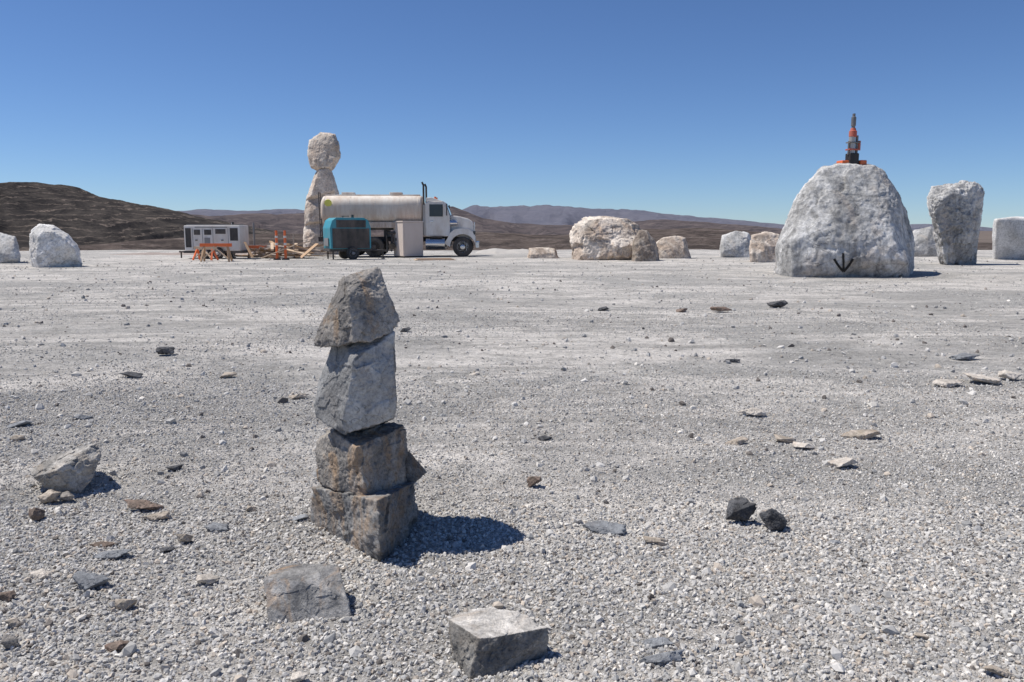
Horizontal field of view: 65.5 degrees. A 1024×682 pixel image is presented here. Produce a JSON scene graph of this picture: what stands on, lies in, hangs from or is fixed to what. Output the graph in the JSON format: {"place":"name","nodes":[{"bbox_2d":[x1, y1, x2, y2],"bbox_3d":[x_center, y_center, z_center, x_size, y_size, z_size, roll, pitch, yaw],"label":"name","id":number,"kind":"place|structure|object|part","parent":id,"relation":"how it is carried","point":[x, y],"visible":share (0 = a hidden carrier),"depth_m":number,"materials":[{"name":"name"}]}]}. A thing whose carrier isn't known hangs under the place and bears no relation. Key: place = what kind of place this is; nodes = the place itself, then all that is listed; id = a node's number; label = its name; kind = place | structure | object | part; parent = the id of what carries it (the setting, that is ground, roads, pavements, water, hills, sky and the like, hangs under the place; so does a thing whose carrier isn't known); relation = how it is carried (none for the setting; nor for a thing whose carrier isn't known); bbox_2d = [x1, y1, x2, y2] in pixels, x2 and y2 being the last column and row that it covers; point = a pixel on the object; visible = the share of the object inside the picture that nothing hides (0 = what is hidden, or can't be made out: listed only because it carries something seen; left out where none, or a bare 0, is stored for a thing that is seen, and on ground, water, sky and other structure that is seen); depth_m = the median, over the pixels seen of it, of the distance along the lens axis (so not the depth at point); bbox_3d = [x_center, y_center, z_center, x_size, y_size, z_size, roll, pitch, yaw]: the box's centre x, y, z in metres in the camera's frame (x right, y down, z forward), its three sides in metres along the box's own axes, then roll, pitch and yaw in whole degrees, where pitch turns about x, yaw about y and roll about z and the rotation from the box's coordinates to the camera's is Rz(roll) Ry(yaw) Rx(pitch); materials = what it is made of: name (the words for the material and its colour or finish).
{"place":"outdoors","nodes":[
{"label":"outdoors","id":0,"kind":"place"},
{"bbox_2d":[0,182,283,250],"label":"hill","id":1,"kind":"structure","parent":0,"point":[79,216],"depth_m":437.34,"materials":[{"name":"soil"}]},
{"bbox_2d":[190,206,781,234],"bbox_3d":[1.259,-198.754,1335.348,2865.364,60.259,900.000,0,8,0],"label":"ridge","id":2,"kind":"structure","parent":0,"point":[291,223],"depth_m":1235.72,"materials":[{"name":"soil"}]},
{"bbox_2d":[0,231,1023,681],"bbox_3d":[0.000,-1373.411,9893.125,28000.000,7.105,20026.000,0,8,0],"label":"ground","id":3,"kind":"structure","parent":0,"point":[716,351],"depth_m":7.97,"materials":[{"name":"gravel"}]},
{"bbox_2d":[0,590,15,601],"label":"stone","id":4,"kind":"object","parent":3,"relation":"on","point":[8,596],"visible":1,"depth_m":3.23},
{"bbox_2d":[0,634,18,648],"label":"stone","id":5,"kind":"object","parent":3,"relation":"on","point":[7,641],"visible":1,"depth_m":2.88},
{"bbox_2d":[0,232,20,262],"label":"boulder","id":6,"kind":"object","parent":3,"relation":"on","point":[9,250],"visible":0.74,"depth_m":36.01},
{"bbox_2d":[4,618,21,628],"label":"stone","id":7,"kind":"object","parent":3,"relation":"on","point":[14,622],"visible":1,"depth_m":3.03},
{"bbox_2d":[10,435,24,440],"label":"stone","id":8,"kind":"object","parent":3,"relation":"on","point":[17,437],"visible":1,"depth_m":5.69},
{"bbox_2d":[6,420,32,427],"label":"stone","id":9,"kind":"object","parent":3,"relation":"on","point":[21,423],"visible":0.96,"depth_m":6.10,"materials":[{"name":"stone"}]},
{"bbox_2d":[28,507,44,520],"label":"stone","id":10,"kind":"object","parent":3,"relation":"on","point":[37,514],"visible":1,"depth_m":4.14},
{"bbox_2d":[30,568,52,579],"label":"stone","id":11,"kind":"object","parent":3,"relation":"on","point":[42,573],"visible":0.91,"depth_m":3.43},
{"bbox_2d":[37,489,61,503],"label":"stone","id":12,"kind":"object","parent":3,"relation":"on","point":[49,496],"visible":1,"depth_m":4.41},
{"bbox_2d":[29,224,81,267],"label":"boulder","id":13,"kind":"object","parent":3,"relation":"on","point":[52,246],"visible":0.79,"depth_m":32.45,"materials":[{"name":"stone"}]},
{"bbox_2d":[29,443,100,493],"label":"rock","id":14,"kind":"object","parent":3,"relation":"on","point":[72,471],"visible":0.98,"depth_m":4.60,"materials":[{"name":"stone"}]},
{"bbox_2d":[57,491,74,500],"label":"stone","id":15,"kind":"object","parent":3,"relation":"on","point":[66,496],"visible":1,"depth_m":4.44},
{"bbox_2d":[74,414,92,419],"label":"stone","id":16,"kind":"object","parent":3,"relation":"on","point":[80,416],"visible":0.98,"depth_m":6.34,"materials":[{"name":"stone"}]},
{"bbox_2d":[72,571,109,590],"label":"stone","id":17,"kind":"object","parent":3,"relation":"on","point":[83,580],"visible":0.98,"depth_m":3.35,"materials":[{"name":"stone"}]},
{"bbox_2d":[89,541,114,547],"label":"stone","id":18,"kind":"object","parent":3,"relation":"on","point":[106,544],"visible":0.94,"depth_m":3.78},
{"bbox_2d":[94,549,131,559],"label":"stone","id":19,"kind":"object","parent":3,"relation":"on","point":[112,554],"visible":0.94,"depth_m":3.65,"materials":[{"name":"stone"}]},
{"bbox_2d":[104,640,129,651],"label":"stone","id":20,"kind":"object","parent":3,"relation":"on","point":[116,645],"visible":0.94,"depth_m":2.86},
{"bbox_2d":[115,599,137,610],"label":"stone","id":21,"kind":"object","parent":3,"relation":"on","point":[124,604],"visible":1,"depth_m":3.17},
{"bbox_2d":[120,371,142,378],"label":"stone","id":22,"kind":"object","parent":3,"relation":"on","point":[136,375],"visible":0.99,"depth_m":8.11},
{"bbox_2d":[124,499,163,509],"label":"stone","id":23,"kind":"object","parent":3,"relation":"on","point":[140,504],"visible":1,"depth_m":4.31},
{"bbox_2d":[140,511,170,519],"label":"stone","id":24,"kind":"object","parent":3,"relation":"on","point":[161,515],"visible":1,"depth_m":4.15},
{"bbox_2d":[156,346,174,353],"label":"stone","id":25,"kind":"object","parent":3,"relation":"on","point":[165,350],"visible":1,"depth_m":9.64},
{"bbox_2d":[159,546,174,551],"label":"stone","id":26,"kind":"object","parent":3,"relation":"on","point":[165,549],"visible":1,"depth_m":3.75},
{"bbox_2d":[165,464,182,469],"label":"stone","id":27,"kind":"object","parent":3,"relation":"on","point":[175,467],"visible":1,"depth_m":5.02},
{"bbox_2d":[176,534,192,541],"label":"stone","id":28,"kind":"object","parent":3,"relation":"on","point":[184,537],"visible":1,"depth_m":3.84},
{"bbox_2d":[110,245,283,254],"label":"berm","id":29,"kind":"structure","parent":3,"relation":"on","point":[157,253],"depth_m":48.52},
{"bbox_2d":[192,246,218,259],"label":"sawhorse","id":30,"kind":"object","parent":3,"relation":"on","point":[197,248],"visible":0.83,"depth_m":40.26,"materials":[{"name":"orange paint"}]},
{"bbox_2d":[195,573,219,583],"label":"stone","id":31,"kind":"object","parent":3,"relation":"on","point":[209,578],"visible":1,"depth_m":3.42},
{"bbox_2d":[179,222,248,258],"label":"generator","id":32,"kind":"object","parent":3,"relation":"on","point":[236,236],"visible":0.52,"depth_m":41.60,"materials":[{"name":"white paint"}]},
{"bbox_2d":[199,243,232,261],"bbox_3d":[-14.357,-4.300,38.654,1.500,0.871,0.647,-1,8,-5],"label":"sawhorse","id":33,"kind":"object","parent":3,"relation":"on","point":[216,245],"visible":1,"depth_m":38.54,"materials":[{"name":"orange paint"}]},
{"bbox_2d":[205,522,228,530],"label":"stone","id":34,"kind":"object","parent":3,"relation":"on","point":[214,526],"visible":1,"depth_m":4.00,"materials":[{"name":"stone"}]},
{"bbox_2d":[219,372,236,377],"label":"stone","id":35,"kind":"object","parent":3,"relation":"on","point":[227,374],"visible":1,"depth_m":8.16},
{"bbox_2d":[244,242,252,257],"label":"board","id":36,"kind":"object","parent":3,"relation":"on","point":[248,249],"visible":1,"depth_m":40.76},
{"bbox_2d":[246,506,255,511],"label":"stone","id":37,"kind":"object","parent":3,"relation":"on","point":[251,508],"visible":0.98,"depth_m":4.26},
{"bbox_2d":[253,223,255,254],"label":"pole","id":38,"kind":"object","parent":3,"relation":"on","point":[254,235],"visible":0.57,"depth_m":43.95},
{"bbox_2d":[247,245,267,257],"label":"sawhorse","id":39,"kind":"object","parent":3,"relation":"on","point":[253,247],"visible":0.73,"depth_m":42.66,"materials":[{"name":"orange paint"}]},
{"bbox_2d":[235,255,279,257],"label":"plank","id":40,"kind":"object","parent":3,"relation":"on","point":[255,256],"visible":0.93,"depth_m":42.64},
{"bbox_2d":[273,230,280,259],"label":"marker post","id":41,"kind":"object","parent":3,"relation":"on","point":[276,244],"visible":0.97,"depth_m":40.22,"materials":[{"name":"orange paint"}]},
{"bbox_2d":[261,245,293,258],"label":"board","id":42,"kind":"object","parent":3,"relation":"on","point":[277,251],"visible":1,"depth_m":40.12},
{"bbox_2d":[282,230,289,259],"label":"marker post","id":43,"kind":"object","parent":3,"relation":"on","point":[285,246],"visible":0.97,"depth_m":40.22,"materials":[{"name":"orange paint"}]},
{"bbox_2d":[292,233,295,257],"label":"stake","id":44,"kind":"object","parent":3,"relation":"on","point":[293,246],"visible":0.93,"depth_m":42.71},
{"bbox_2d":[288,393,306,399],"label":"stone","id":45,"kind":"object","parent":3,"relation":"on","point":[297,396],"visible":1,"depth_m":7.11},
{"bbox_2d":[290,671,308,681],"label":"stone","id":46,"kind":"object","parent":3,"relation":"on","point":[298,676],"visible":1,"depth_m":2.67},
{"bbox_2d":[292,514,308,520],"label":"stone","id":47,"kind":"object","parent":3,"relation":"on","point":[300,517],"visible":0.98,"depth_m":4.15,"materials":[{"name":"stone"}]},
{"bbox_2d":[264,563,351,622],"bbox_3d":[-0.804,1.009,3.210,0.366,0.147,0.272,0,8,0],"label":"rock","id":48,"kind":"object","parent":3,"relation":"on","point":[296,591],"visible":1,"depth_m":3.15,"materials":[{"name":"grey stone"}]},
{"bbox_2d":[299,243,318,258],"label":"board","id":49,"kind":"object","parent":3,"relation":"on","point":[303,255],"visible":1,"depth_m":40.43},
{"bbox_2d":[303,223,337,254],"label":"boulder","id":50,"kind":"object","parent":3,"relation":"on","point":[311,232],"visible":0.36,"depth_m":48.79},
{"bbox_2d":[304,195,324,224],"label":"boulder","id":51,"kind":"object","parent":50,"relation":"on","point":[311,212],"visible":0.4,"depth_m":48.65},
{"bbox_2d":[306,168,338,199],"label":"boulder","id":52,"kind":"object","parent":51,"relation":"on","point":[323,183],"visible":0.78,"depth_m":48.37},
{"bbox_2d":[307,132,340,170],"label":"boulder","id":53,"kind":"object","parent":52,"relation":"on","point":[323,151],"visible":0.96,"depth_m":48.21,"materials":[{"name":"stone"}]},
{"bbox_2d":[323,215,386,259],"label":"compressor","id":54,"kind":"object","parent":3,"relation":"on","point":[346,238],"visible":1,"depth_m":40.39,"materials":[{"name":"teal paint"}]},
{"bbox_2d":[336,220,365,227],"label":"trailer side panel","id":55,"kind":"structure","parent":54,"relation":"in","point":[339,223],"depth_m":40.31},
{"bbox_2d":[310,481,417,560],"bbox_3d":[-0.667,0.811,4.026,0.494,0.322,0.781,-7,10,-41],"label":"rock","id":56,"kind":"object","parent":3,"relation":"on","point":[378,525],"visible":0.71,"depth_m":3.80,"materials":[{"name":"grey stone"}]},
{"bbox_2d":[315,422,407,495],"bbox_3d":[-0.753,0.607,4.076,0.443,0.393,0.606,-8,11,-43],"label":"rock","id":57,"kind":"object","parent":56,"relation":"on","point":[370,460],"visible":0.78,"depth_m":3.88,"materials":[{"name":"grey stone"}]},
{"bbox_2d":[314,331,396,434],"bbox_3d":[-0.769,0.207,3.938,0.434,0.541,0.466,0,8,0],"label":"rock","id":58,"kind":"object","parent":57,"relation":"on","point":[356,390],"visible":0.91,"depth_m":3.78,"materials":[{"name":"grey stone"}]},
{"bbox_2d":[314,267,399,347],"bbox_3d":[-0.756,-0.171,3.901,0.428,0.385,0.440,0,8,0],"label":"rock","id":59,"kind":"object","parent":58,"relation":"on","point":[361,307],"visible":1,"depth_m":3.77,"materials":[{"name":"grey stone"}]},
{"bbox_2d":[405,451,426,481],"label":"rock","id":60,"kind":"object","parent":56,"relation":"on","point":[415,470],"visible":0.48,"depth_m":4.05,"materials":[{"name":"grey stone"}]},
{"bbox_2d":[318,182,478,256],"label":"tanker truck","id":61,"kind":"object","parent":3,"relation":"on","point":[384,212],"visible":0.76,"depth_m":44.56,"materials":[{"name":"paint"}]},
{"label":"side window","id":62,"kind":"part","parent":61,"relation":"part of","materials":[{"name":"black glass"}]},
{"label":"door","id":63,"kind":"part","parent":61,"relation":"part of","materials":[{"name":"white paint"}]},
{"bbox_2d":[400,327,410,331],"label":"stone","id":64,"kind":"object","parent":3,"relation":"on","point":[405,329],"visible":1,"depth_m":11.80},
{"bbox_2d":[393,221,423,256],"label":"cabinet","id":65,"kind":"object","parent":3,"relation":"on","point":[408,238],"visible":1,"depth_m":44.23,"materials":[{"name":"metal"}]},
{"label":"door","id":66,"kind":"part","parent":65,"relation":"part of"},
{"bbox_2d":[414,258,455,260],"bbox_3d":[-3.870,-4.087,39.838,2.000,0.080,1.200,-2,8,-11],"label":"plywood sheet","id":67,"kind":"object","parent":3,"relation":"on","point":[418,259],"visible":0.98,"depth_m":39.47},
{"bbox_2d":[448,607,548,678],"bbox_3d":[-0.079,1.061,2.850,0.318,0.145,0.286,-6,10,-36],"label":"rock","id":68,"kind":"object","parent":3,"relation":"on","point":[491,641],"visible":0.98,"depth_m":2.77,"materials":[{"name":"stone"}]},
{"bbox_2d":[475,248,528,253],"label":"berm","id":69,"kind":"structure","parent":3,"relation":"on","point":[498,251],"depth_m":52.84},
{"bbox_2d":[527,476,541,486],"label":"stone","id":70,"kind":"object","parent":3,"relation":"on","point":[532,480],"visible":1,"depth_m":4.70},
{"bbox_2d":[527,247,558,257],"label":"boulder","id":71,"kind":"object","parent":3,"relation":"on","point":[539,252],"visible":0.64,"depth_m":42.27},
{"bbox_2d":[538,435,552,440],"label":"stone","id":72,"kind":"object","parent":3,"relation":"on","point":[542,438],"visible":1,"depth_m":5.72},
{"bbox_2d":[597,306,608,310],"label":"stone","id":73,"kind":"object","parent":3,"relation":"on","point":[603,308],"visible":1,"depth_m":14.92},
{"bbox_2d":[582,520,626,533],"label":"stone","id":74,"kind":"object","parent":3,"relation":"on","point":[602,527],"visible":1,"depth_m":3.98,"materials":[{"name":"stone"}]},
{"bbox_2d":[569,216,640,259],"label":"boulder","id":75,"kind":"object","parent":3,"relation":"on","point":[602,238],"visible":0.73,"depth_m":40.47,"materials":[{"name":"stone"}]},
{"bbox_2d":[631,230,659,260],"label":"boulder","id":76,"kind":"object","parent":3,"relation":"on","point":[644,246],"visible":0.81,"depth_m":39.21,"materials":[{"name":"stone"}]},
{"bbox_2d":[643,536,665,543],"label":"stone","id":77,"kind":"object","parent":3,"relation":"on","point":[654,540],"visible":0.98,"depth_m":3.85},
{"bbox_2d":[641,637,674,648],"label":"stone","id":78,"kind":"object","parent":3,"relation":"on","point":[655,642],"visible":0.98,"depth_m":2.88,"materials":[{"name":"stone"}]},
{"bbox_2d":[639,649,683,663],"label":"stone","id":79,"kind":"object","parent":3,"relation":"on","point":[667,657],"visible":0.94,"depth_m":2.77,"materials":[{"name":"stone"}]},
{"bbox_2d":[656,236,690,258],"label":"boulder","id":80,"kind":"object","parent":3,"relation":"on","point":[675,247],"visible":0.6,"depth_m":42.59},
{"bbox_2d":[676,308,687,311],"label":"stone","id":81,"kind":"object","parent":3,"relation":"on","point":[681,310],"visible":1,"depth_m":14.61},
{"bbox_2d":[710,307,731,310],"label":"stone","id":82,"kind":"object","parent":3,"relation":"on","point":[719,308],"visible":1,"depth_m":14.78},
{"bbox_2d":[723,359,739,362],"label":"stone","id":83,"kind":"object","parent":3,"relation":"on","point":[733,360],"visible":0.88,"depth_m":9.09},
{"bbox_2d":[719,231,750,256],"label":"boulder","id":84,"kind":"object","parent":3,"relation":"on","point":[735,244],"visible":0.72,"depth_m":44.97,"materials":[{"name":"stone"}]},
{"bbox_2d":[726,436,748,444],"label":"stone","id":85,"kind":"object","parent":3,"relation":"on","point":[739,440],"visible":1,"depth_m":5.61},
{"bbox_2d":[726,496,756,520],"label":"stone","id":86,"kind":"object","parent":3,"relation":"on","point":[741,508],"visible":1,"depth_m":4.08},
{"bbox_2d":[738,408,765,415],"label":"stone","id":87,"kind":"object","parent":3,"relation":"on","point":[755,411],"visible":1,"depth_m":6.49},
{"bbox_2d":[749,231,779,261],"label":"boulder","id":88,"kind":"object","parent":3,"relation":"on","point":[762,245],"visible":0.62,"depth_m":37.12,"materials":[{"name":"stone"}]},
{"bbox_2d":[759,508,786,530],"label":"stone","id":89,"kind":"object","parent":3,"relation":"on","point":[772,519],"visible":1,"depth_m":3.98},
{"bbox_2d":[767,300,787,307],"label":"stone","id":90,"kind":"object","parent":3,"relation":"on","point":[780,303],"visible":0.99,"depth_m":15.57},
{"bbox_2d":[774,434,795,442],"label":"stone","id":91,"kind":"object","parent":3,"relation":"on","point":[782,439],"visible":0.97,"depth_m":5.64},
{"bbox_2d":[792,441,814,448],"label":"stone","id":92,"kind":"object","parent":3,"relation":"on","point":[801,445],"visible":1,"depth_m":5.49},
{"bbox_2d":[830,540,841,543],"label":"stone","id":93,"kind":"object","parent":3,"relation":"on","point":[836,541],"visible":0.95,"depth_m":3.82,"materials":[{"name":"stone"}]},
{"bbox_2d":[828,457,857,467],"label":"stone","id":94,"kind":"object","parent":3,"relation":"on","point":[840,462],"visible":1,"depth_m":5.06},
{"bbox_2d":[774,163,914,277],"bbox_3d":[11.681,-4.161,27.534,5.438,4.000,4.664,0,8,0],"label":"boulder","id":95,"kind":"object","parent":3,"relation":"on","point":[847,220],"visible":0.96,"depth_m":25.82,"materials":[{"name":"stone"}]},
{"bbox_2d":[836,113,866,164],"bbox_3d":[11.620,-6.887,27.326,0.940,1.740,0.599,-2,8,-12],"label":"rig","id":96,"kind":"object","parent":95,"relation":"on","point":[852,154],"visible":0.91,"depth_m":27.15,"materials":[{"name":"orange paint"}]},
{"bbox_2d":[840,429,880,439],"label":"stone","id":97,"kind":"object","parent":3,"relation":"on","point":[863,434],"visible":0.98,"depth_m":5.76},
{"bbox_2d":[913,632,928,638],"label":"stone","id":98,"kind":"object","parent":3,"relation":"on","point":[922,635],"visible":1,"depth_m":2.95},
{"bbox_2d":[913,226,937,256],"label":"boulder","id":99,"kind":"object","parent":3,"relation":"on","point":[925,244],"visible":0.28,"depth_m":44.71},
{"bbox_2d":[932,379,962,387],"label":"stone","id":100,"kind":"object","parent":3,"relation":"on","point":[946,383],"visible":1,"depth_m":7.69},
{"bbox_2d":[927,180,984,264],"bbox_3d":[19.422,-5.123,35.107,2.924,3.850,2.176,0,8,0],"label":"boulder","id":101,"kind":"object","parent":3,"relation":"on","point":[955,211],"visible":0.96,"depth_m":34.27,"materials":[{"name":"stone"}]},
{"bbox_2d":[949,352,979,359],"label":"stone","id":102,"kind":"object","parent":3,"relation":"on","point":[963,356],"visible":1,"depth_m":9.28,"materials":[{"name":"stone"}]},
{"bbox_2d":[964,373,1001,384],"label":"stone","id":103,"kind":"object","parent":3,"relation":"on","point":[980,378],"visible":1,"depth_m":7.81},
{"bbox_2d":[981,665,1013,676],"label":"stone","id":104,"kind":"object","parent":3,"relation":"on","point":[997,670],"visible":1,"depth_m":2.70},
{"bbox_2d":[992,216,1023,259],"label":"boulder","id":105,"kind":"object","parent":3,"relation":"on","point":[1008,238],"visible":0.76,"depth_m":40.51,"materials":[{"name":"stone"}]},
{"bbox_2d":[998,370,1021,379],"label":"stone","id":106,"kind":"object","parent":3,"relation":"on","point":[1007,374],"visible":1,"depth_m":8.06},
{"bbox_2d":[0,0,1023,227],"label":"sky","id":107,"kind":"structure","parent":0,"point":[724,109],"materials":[{"name":"blue"}]},
{"bbox_2d":[78,228,992,250],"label":"ridge","id":108,"kind":"structure","parent":0,"point":[703,238],"depth_m":350.14,"materials":[{"name":"soil"}]},
{"bbox_2d":[180,205,992,230],"bbox_3d":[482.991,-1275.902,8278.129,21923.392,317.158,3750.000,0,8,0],"label":"mountains","id":109,"kind":"structure","parent":0,"point":[550,215],"depth_m":7862.78,"materials":[{"name":"soil"}]},
{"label":"plank","id":110,"kind":"object","parent":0,"visible":0},
{"bbox_2d":[287,249,310,256],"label":"plank","id":111,"kind":"object","parent":110,"relation":"on","point":[298,252],"visible":0.71,"depth_m":42.48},
{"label":"plank","id":112,"kind":"object","parent":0,"visible":0},
{"label":"plank","id":113,"kind":"object","parent":112,"relation":"on","visible":0},
{"bbox_2d":[251,249,280,251],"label":"plank","id":114,"kind":"object","parent":113,"relation":"on","point":[263,250],"visible":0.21,"depth_m":42.90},
{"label":"plank","id":115,"kind":"object","parent":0,"visible":0},
{"bbox_2d":[278,246,320,251],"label":"plank","id":116,"kind":"object","parent":115,"relation":"on","point":[314,250],"visible":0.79,"depth_m":43.06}
]}

